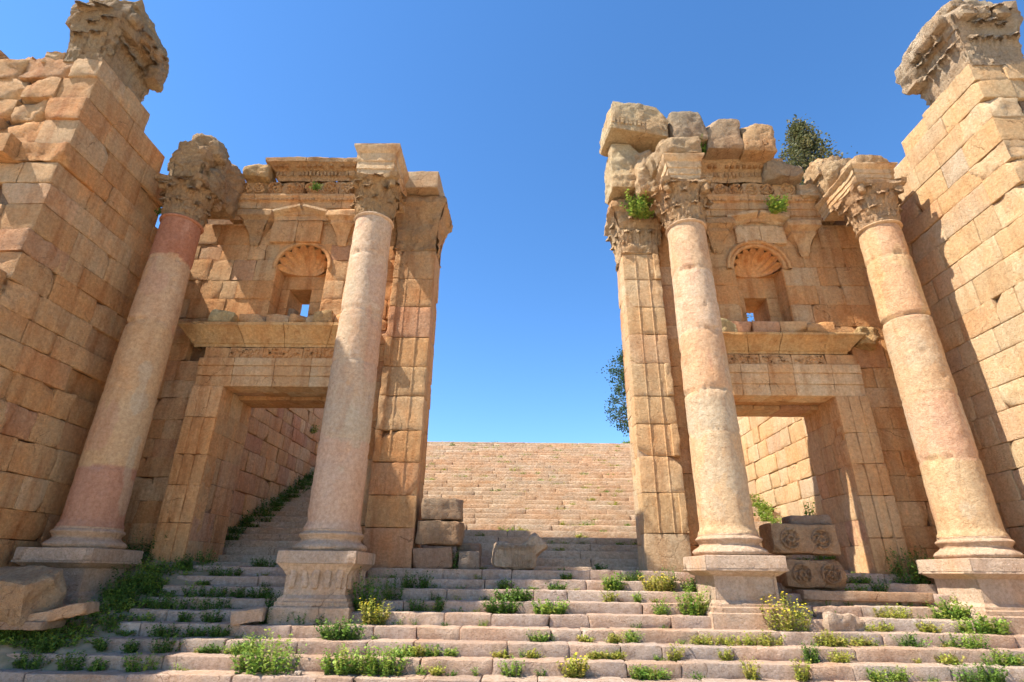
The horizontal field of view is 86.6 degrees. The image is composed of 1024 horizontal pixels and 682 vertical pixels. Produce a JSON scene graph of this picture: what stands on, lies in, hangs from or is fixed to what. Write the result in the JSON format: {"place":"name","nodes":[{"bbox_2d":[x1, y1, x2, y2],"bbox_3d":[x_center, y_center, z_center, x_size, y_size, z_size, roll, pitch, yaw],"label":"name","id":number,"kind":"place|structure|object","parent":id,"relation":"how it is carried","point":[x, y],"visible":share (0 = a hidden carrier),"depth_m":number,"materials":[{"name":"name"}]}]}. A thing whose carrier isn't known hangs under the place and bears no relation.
{"place":"outdoors","nodes":[
{"label":"outdoors","id":0,"kind":"place"},
{"bbox_2d":[0,553,221,670],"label":"earth bank","id":1,"kind":"structure","parent":0,"point":[5,663],"depth_m":9.01,"materials":[{"name":"green plant"}]},
{"bbox_2d":[0,620,66,630],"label":"stone slab","id":2,"kind":"object","parent":1,"relation":"on","point":[34,625],"depth_m":8.48,"materials":[{"name":"stone"}]},
{"bbox_2d":[0,565,66,625],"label":"carved block","id":3,"kind":"object","parent":2,"relation":"on","point":[25,591],"depth_m":8.72,"materials":[{"name":"stone"}]},
{"bbox_2d":[27,601,99,621],"bbox_3d":[-7.312,4.440,8.839,0.887,0.372,0.544,4,-24,-9],"label":"stone slab","id":4,"kind":"object","parent":2,"relation":"on","point":[70,611],"depth_m":8.67,"materials":[{"name":"stone"}]},
{"bbox_2d":[0,545,220,654],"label":"undergrowth","id":5,"kind":"object","parent":1,"relation":"on","point":[58,641],"visible":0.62,"depth_m":9.44,"materials":[{"name":"green plant"}]},
{"bbox_2d":[109,559,163,593],"bbox_3d":[-7.252,4.571,10.478,0.907,0.677,0.760,16,-28,-32],"label":"bush","id":6,"kind":"object","parent":1,"relation":"on","point":[140,578],"visible":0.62,"depth_m":10.44,"materials":[{"name":"green plant"}]},
{"bbox_2d":[124,529,167,557],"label":"bush","id":7,"kind":"object","parent":1,"relation":"on","point":[141,548],"visible":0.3,"depth_m":11.69,"materials":[{"name":"green plant"}]},
{"bbox_2d":[0,0,1023,443],"label":"sky","id":8,"kind":"structure","parent":0,"point":[509,101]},
{"bbox_3d":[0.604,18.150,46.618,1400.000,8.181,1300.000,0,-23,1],"label":"ground","id":9,"kind":"structure","parent":0,"visible":0},
{"bbox_2d":[11,173,227,605],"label":"column","id":10,"kind":"structure","parent":9,"relation":"on","point":[84,546],"depth_m":11.29,"materials":[{"name":"stone"}]},
{"bbox_2d":[154,206,161,215],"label":"bush","id":11,"kind":"object","parent":10,"relation":"on","point":[159,212],"visible":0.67,"depth_m":13.76,"materials":[{"name":"green plant"}]},
{"bbox_2d":[167,133,245,219],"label":"entablature block","id":12,"kind":"structure","parent":10,"relation":"on","point":[207,156],"depth_m":14.17,"materials":[{"name":"stone"}]},
{"bbox_2d":[227,408,323,533],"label":"retaining wall","id":13,"kind":"structure","parent":9,"relation":"on","point":[279,453],"depth_m":17.33,"materials":[{"name":"stone"}]},
{"bbox_2d":[310,425,319,433],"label":"bush","id":14,"kind":"object","parent":13,"relation":"attached to","point":[313,431],"visible":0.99,"depth_m":20.36,"materials":[{"name":"green plant"}]},
{"bbox_2d":[0,565,1023,681],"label":"steps","id":15,"kind":"structure","parent":9,"relation":"on","point":[590,613],"depth_m":8.96,"materials":[{"name":"stone"}]},
{"bbox_2d":[0,624,40,643],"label":"bush","id":16,"kind":"object","parent":15,"relation":"on","point":[21,633],"visible":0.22,"depth_m":8.56,"materials":[{"name":"green plant"}]},
{"bbox_2d":[0,0,168,566],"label":"ruined wall","id":17,"kind":"structure","parent":15,"relation":"on","point":[82,157],"depth_m":11.52,"materials":[{"name":"stone"}]},
{"bbox_2d":[230,606,267,625],"bbox_3d":[-4.515,4.716,9.332,0.529,0.288,0.384,6,-24,-12],"label":"loose stone","id":18,"kind":"object","parent":15,"relation":"on","point":[249,614],"visible":1,"depth_m":9.20,"materials":[{"name":"stone"}]},
{"bbox_2d":[229,628,306,674],"bbox_3d":[-3.677,4.672,8.183,1.124,0.617,0.798,0,-23,1],"label":"bush","id":19,"kind":"object","parent":15,"relation":"on","point":[259,654],"visible":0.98,"depth_m":8.08,"materials":[{"name":"green plant"}]},
{"bbox_2d":[121,157,452,567],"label":"gateway wall","id":20,"kind":"structure","parent":15,"relation":"on","point":[268,256],"depth_m":13.52,"materials":[{"name":"stone"}]},
{"bbox_2d":[208,309,238,321],"bbox_3d":[-7.334,-0.545,13.824,0.635,0.426,0.472,7,-24,-14],"label":"loose stone","id":21,"kind":"object","parent":20,"relation":"on","point":[221,315],"visible":0.62,"depth_m":13.66,"materials":[{"name":"stone"}]},
{"bbox_2d":[243,164,276,184],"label":"carved block","id":22,"kind":"structure","parent":20,"relation":"on","point":[258,173],"depth_m":15.42,"materials":[{"name":"stone"}]},
{"bbox_2d":[287,308,298,315],"bbox_3d":[-6.086,-0.580,14.915,0.298,0.618,0.327,0,-23,1],"label":"stone","id":23,"kind":"object","parent":20,"relation":"on","point":[292,311],"depth_m":14.87,"materials":[{"name":"stone"}]},
{"bbox_2d":[309,182,322,190],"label":"bush","id":24,"kind":"object","parent":20,"relation":"attached to","point":[316,186],"visible":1,"depth_m":15.18,"materials":[{"name":"green plant"}]},
{"bbox_2d":[312,310,333,321],"bbox_3d":[-4.776,-0.523,13.815,0.565,0.457,0.510,0,-23,1],"label":"loose stone","id":25,"kind":"object","parent":20,"relation":"on","point":[323,316],"visible":0.5,"depth_m":13.62,"materials":[{"name":"stone"}]},
{"bbox_2d":[405,171,444,195],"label":"cap block","id":26,"kind":"structure","parent":20,"relation":"on","point":[423,183],"depth_m":14.92,"materials":[{"name":"stone"}]},
{"bbox_2d":[267,171,407,624],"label":"column","id":27,"kind":"structure","parent":15,"relation":"on","point":[324,560],"depth_m":10.96,"materials":[{"name":"stone"}]},
{"bbox_2d":[354,143,408,212],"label":"entablature block","id":28,"kind":"structure","parent":27,"relation":"on","point":[378,158],"depth_m":13.73,"materials":[{"name":"stone"}]},
{"bbox_2d":[314,615,366,640],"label":"bush","id":29,"kind":"object","parent":15,"relation":"on","point":[336,635],"visible":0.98,"depth_m":8.93,"materials":[{"name":"green plant"}]},
{"bbox_2d":[316,643,367,674],"bbox_3d":[-2.515,4.777,8.146,0.845,0.411,0.542,0,-23,1],"label":"bush","id":30,"kind":"object","parent":15,"relation":"on","point":[338,670],"visible":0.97,"depth_m":8.06,"materials":[{"name":"green plant"}]},
{"bbox_2d":[348,567,393,610],"bbox_3d":[-2.619,4.551,9.970,0.875,0.779,0.555,0,-23,1],"label":"bush","id":31,"kind":"object","parent":15,"relation":"on","point":[368,589],"visible":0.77,"depth_m":9.93,"materials":[{"name":"green plant"}]},
{"bbox_2d":[358,595,390,624],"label":"bush","id":32,"kind":"object","parent":15,"relation":"on","point":[375,619],"visible":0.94,"depth_m":9.43,"materials":[{"name":"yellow plant"}]},
{"bbox_2d":[358,640,409,676],"bbox_3d":[-1.910,4.744,8.124,0.789,0.465,0.578,0,-23,1],"label":"bush","id":33,"kind":"object","parent":15,"relation":"on","point":[386,663],"visible":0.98,"depth_m":8.07,"materials":[{"name":"green plant"}]},
{"bbox_2d":[412,546,453,568],"bbox_3d":[-1.703,4.752,11.816,0.881,0.547,0.704,0,-23,1],"label":"stone block","id":34,"kind":"object","parent":15,"relation":"on","point":[435,558],"depth_m":11.54,"materials":[{"name":"stone"}]},
{"bbox_2d":[415,520,464,546],"bbox_3d":[-1.584,4.270,12.066,1.022,0.557,0.723,0,-23,1],"label":"stone block","id":35,"kind":"object","parent":34,"relation":"on","point":[438,533],"depth_m":11.77,"materials":[{"name":"stone"}]},
{"bbox_2d":[421,498,462,521],"bbox_3d":[-1.562,3.815,12.252,0.933,0.481,0.672,0,-23,1],"label":"stone block","id":36,"kind":"object","parent":35,"relation":"on","point":[444,509],"depth_m":11.98,"materials":[{"name":"stone"}]},
{"bbox_2d":[458,551,479,568],"bbox_3d":[-0.923,4.776,11.808,0.483,0.391,0.530,0,-23,1],"label":"stone block","id":37,"kind":"object","parent":15,"relation":"on","point":[469,559],"depth_m":11.59,"materials":[{"name":"stone"}]},
{"bbox_2d":[456,543,481,566],"bbox_3d":[-0.982,4.845,12.305,0.547,0.527,0.426,-3,-23,7],"label":"stone block","id":38,"kind":"object","parent":15,"relation":"on","point":[471,547],"depth_m":12.20,"materials":[{"name":"stone"}]},
{"bbox_2d":[479,594,522,613],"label":"bush","id":39,"kind":"object","parent":15,"relation":"on","point":[490,608],"visible":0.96,"depth_m":9.81,"materials":[{"name":"green plant"}]},
{"bbox_2d":[493,586,537,601],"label":"bush","id":40,"kind":"object","parent":15,"relation":"on","point":[523,596],"visible":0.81,"depth_m":10.22,"materials":[{"name":"green plant"}]},
{"bbox_2d":[8,544,1023,681],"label":"step weeds","id":41,"kind":"object","parent":15,"relation":"on","point":[437,670],"visible":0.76,"depth_m":8.85,"materials":[{"name":"green plant"}]},
{"bbox_2d":[491,533,547,570],"bbox_3d":[0.170,4.576,11.809,1.252,0.805,0.679,0,-23,1],"label":"capital fragment","id":42,"kind":"object","parent":15,"relation":"on","point":[523,556],"visible":0.97,"depth_m":11.57,"materials":[{"name":"stone"}]},
{"bbox_2d":[531,596,569,614],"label":"bush","id":43,"kind":"object","parent":15,"relation":"on","point":[548,608],"visible":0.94,"depth_m":9.76,"materials":[{"name":"green plant"}]},
{"bbox_2d":[556,652,589,677],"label":"bush","id":44,"kind":"object","parent":15,"relation":"on","point":[574,671],"visible":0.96,"depth_m":8.02,"materials":[{"name":"yellow plant"}]},
{"bbox_2d":[600,572,627,590],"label":"bush","id":45,"kind":"object","parent":15,"relation":"on","point":[613,586],"visible":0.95,"depth_m":10.70,"materials":[{"name":"green plant"}]},
{"bbox_2d":[637,571,673,591],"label":"bush","id":46,"kind":"object","parent":15,"relation":"on","point":[656,585],"visible":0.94,"depth_m":10.65,"materials":[{"name":"green plant"}]},
{"bbox_2d":[672,582,711,615],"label":"bush","id":47,"kind":"object","parent":15,"relation":"on","point":[699,606],"visible":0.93,"depth_m":9.80,"materials":[{"name":"green plant"}]},
{"bbox_2d":[650,175,796,629],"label":"column","id":48,"kind":"structure","parent":15,"relation":"on","point":[734,566],"depth_m":10.86,"materials":[{"name":"stone"}]},
{"bbox_2d":[634,136,704,219],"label":"entablature block","id":49,"kind":"structure","parent":48,"relation":"on","point":[679,157],"depth_m":13.63,"materials":[{"name":"stone"}]},
{"bbox_2d":[635,150,651,162],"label":"cornice block","id":50,"kind":"structure","parent":49,"relation":"on","point":[644,154],"depth_m":14.79,"materials":[{"name":"stone"}]},
{"bbox_2d":[604,158,939,574],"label":"gateway wall","id":51,"kind":"structure","parent":15,"relation":"on","point":[794,279],"depth_m":13.28,"materials":[{"name":"stone"}]},
{"bbox_2d":[604,144,638,204],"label":"cornice block","id":52,"kind":"structure","parent":51,"relation":"on","point":[619,177],"depth_m":14.90,"materials":[{"name":"stone"}]},
{"bbox_2d":[599,101,667,156],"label":"cornice block","id":53,"kind":"structure","parent":52,"relation":"on","point":[639,127],"depth_m":15.05,"materials":[{"name":"stone"}]},
{"bbox_2d":[620,189,654,218],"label":"bush","id":54,"kind":"object","parent":51,"relation":"on","point":[639,209],"visible":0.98,"depth_m":14.45,"materials":[{"name":"green plant"}]},
{"bbox_2d":[667,111,707,145],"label":"cornice block","id":55,"kind":"structure","parent":51,"relation":"on","point":[685,123],"depth_m":15.10,"materials":[{"name":"stone"}]},
{"bbox_2d":[700,134,706,153],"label":"bush","id":56,"kind":"object","parent":55,"relation":"attached to","point":[703,148],"visible":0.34,"depth_m":15.06,"materials":[{"name":"green plant"}]},
{"bbox_2d":[703,119,743,159],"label":"cornice block","id":57,"kind":"structure","parent":51,"relation":"on","point":[725,140],"depth_m":15.08,"materials":[{"name":"stone"}]},
{"bbox_2d":[721,318,737,331],"bbox_3d":[5.219,-0.272,13.559,0.730,0.518,0.485,6,-24,-13],"label":"loose stone","id":58,"kind":"object","parent":51,"relation":"on","point":[728,326],"visible":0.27,"depth_m":13.38,"materials":[{"name":"stone"}]},
{"bbox_2d":[739,123,776,164],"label":"cornice block","id":59,"kind":"structure","parent":51,"relation":"on","point":[759,140],"depth_m":15.01,"materials":[{"name":"stone"}]},
{"bbox_2d":[764,194,790,213],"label":"bush","id":60,"kind":"object","parent":51,"relation":"on","point":[777,206],"visible":1,"depth_m":14.55,"materials":[{"name":"green plant"}]},
{"bbox_2d":[756,160,803,186],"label":"cornice block","id":61,"kind":"structure","parent":51,"relation":"on","point":[776,172],"depth_m":15.12,"materials":[{"name":"stone"}]},
{"bbox_2d":[854,326,880,350],"bbox_3d":[8.761,-0.029,13.465,0.572,0.521,0.610,0,-23,1],"label":"loose stone","id":62,"kind":"object","parent":51,"relation":"on","point":[869,341],"visible":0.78,"depth_m":13.26,"materials":[{"name":"stone"}]},
{"bbox_2d":[758,591,812,630],"bbox_3d":[4.645,4.686,9.422,1.085,0.638,0.786,0,-23,1],"label":"bush","id":63,"kind":"object","parent":15,"relation":"on","point":[794,625],"visible":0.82,"depth_m":9.26,"materials":[{"name":"yellow plant"}]},
{"bbox_2d":[816,611,861,631],"bbox_3d":[5.712,4.913,9.476,0.725,0.377,0.419,3,-23,-6],"label":"stone block","id":64,"kind":"object","parent":15,"relation":"on","point":[832,621],"depth_m":9.33,"materials":[{"name":"stone"}]},
{"bbox_2d":[792,590,934,602],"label":"moulded slab","id":65,"kind":"structure","parent":15,"relation":"on","point":[864,596],"depth_m":10.16,"materials":[{"name":"stone"}]},
{"bbox_2d":[776,558,846,589],"bbox_3d":[5.924,4.631,10.805,1.212,0.588,0.786,0,-23,1],"label":"carved block","id":66,"kind":"object","parent":65,"relation":"on","point":[812,574],"depth_m":10.53,"materials":[{"name":"stone"}]},
{"bbox_2d":[758,523,840,555],"bbox_3d":[5.827,4.042,11.064,1.387,0.603,0.783,0,-23,1],"label":"carved block","id":67,"kind":"object","parent":66,"relation":"on","point":[795,539],"depth_m":10.81,"materials":[{"name":"stone"}]},
{"bbox_2d":[782,514,831,524],"bbox_3d":[6.104,3.735,11.272,0.889,0.266,0.467,0,-23,1],"label":"stone slab","id":68,"kind":"object","parent":67,"relation":"on","point":[825,519],"depth_m":11.10,"materials":[{"name":"stone"}]},
{"bbox_2d":[803,501,814,514],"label":"bush","id":69,"kind":"object","parent":68,"relation":"on","point":[809,512],"visible":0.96,"depth_m":11.24,"materials":[{"name":"green plant"}]},
{"bbox_2d":[885,545,933,583],"bbox_3d":[8.184,4.588,11.134,1.093,0.772,0.823,0,-23,1],"label":"bush","id":70,"kind":"object","parent":15,"relation":"on","point":[918,580],"visible":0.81,"depth_m":11.07,"materials":[{"name":"green plant"}]},
{"bbox_2d":[830,176,1023,633],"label":"column","id":71,"kind":"structure","parent":15,"relation":"on","point":[977,562],"depth_m":10.96,"materials":[{"name":"stone"}]},
{"bbox_2d":[795,154,897,220],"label":"entablature block","id":72,"kind":"structure","parent":71,"relation":"on","point":[828,181],"depth_m":14.37,"materials":[{"name":"stone"}]},
{"bbox_2d":[925,597,972,619],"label":"bush","id":73,"kind":"object","parent":15,"relation":"on","point":[954,613],"visible":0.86,"depth_m":9.71,"materials":[{"name":"green plant"}]},
{"bbox_2d":[950,612,1011,634],"bbox_3d":[8.035,4.841,9.313,1.018,0.353,0.717,0,-23,1],"label":"bush","id":74,"kind":"object","parent":15,"relation":"on","point":[980,627],"visible":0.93,"depth_m":9.17,"materials":[{"name":"green plant"}]},
{"bbox_2d":[210,442,849,572],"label":"steps","id":75,"kind":"structure","parent":9,"relation":"on","point":[487,512],"depth_m":16.96,"materials":[{"name":"stone"}]},
{"bbox_2d":[224,440,836,560],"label":"weeds","id":76,"kind":"object","parent":75,"relation":"on","point":[302,484],"visible":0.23,"depth_m":16.25,"materials":[{"name":"green plant"}]},
{"bbox_2d":[596,345,628,435],"bbox_3d":[7.304,3.489,30.952,4.396,7.210,4.343,-19,-30,39],"label":"pine tree","id":77,"kind":"object","parent":9,"relation":"on","point":[620,413],"visible":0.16,"depth_m":31.16,"materials":[{"name":"green plant"}]},
{"bbox_2d":[737,416,823,516],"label":"retaining wall","id":78,"kind":"structure","parent":9,"relation":"on","point":[781,475],"depth_m":16.31,"materials":[{"name":"stone"}]},
{"bbox_2d":[747,114,857,320],"bbox_3d":[14.262,-3.980,25.196,10.320,16.340,9.329,0,-23,1],"label":"tree","id":79,"kind":"object","parent":9,"relation":"on","point":[803,144],"visible":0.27,"depth_m":26.79,"materials":[{"name":"green plant"}]},
{"bbox_2d":[894,0,1023,558],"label":"ruined wall","id":80,"kind":"structure","parent":9,"relation":"on","point":[960,71],"depth_m":11.99,"materials":[{"name":"stone"}]}
]}

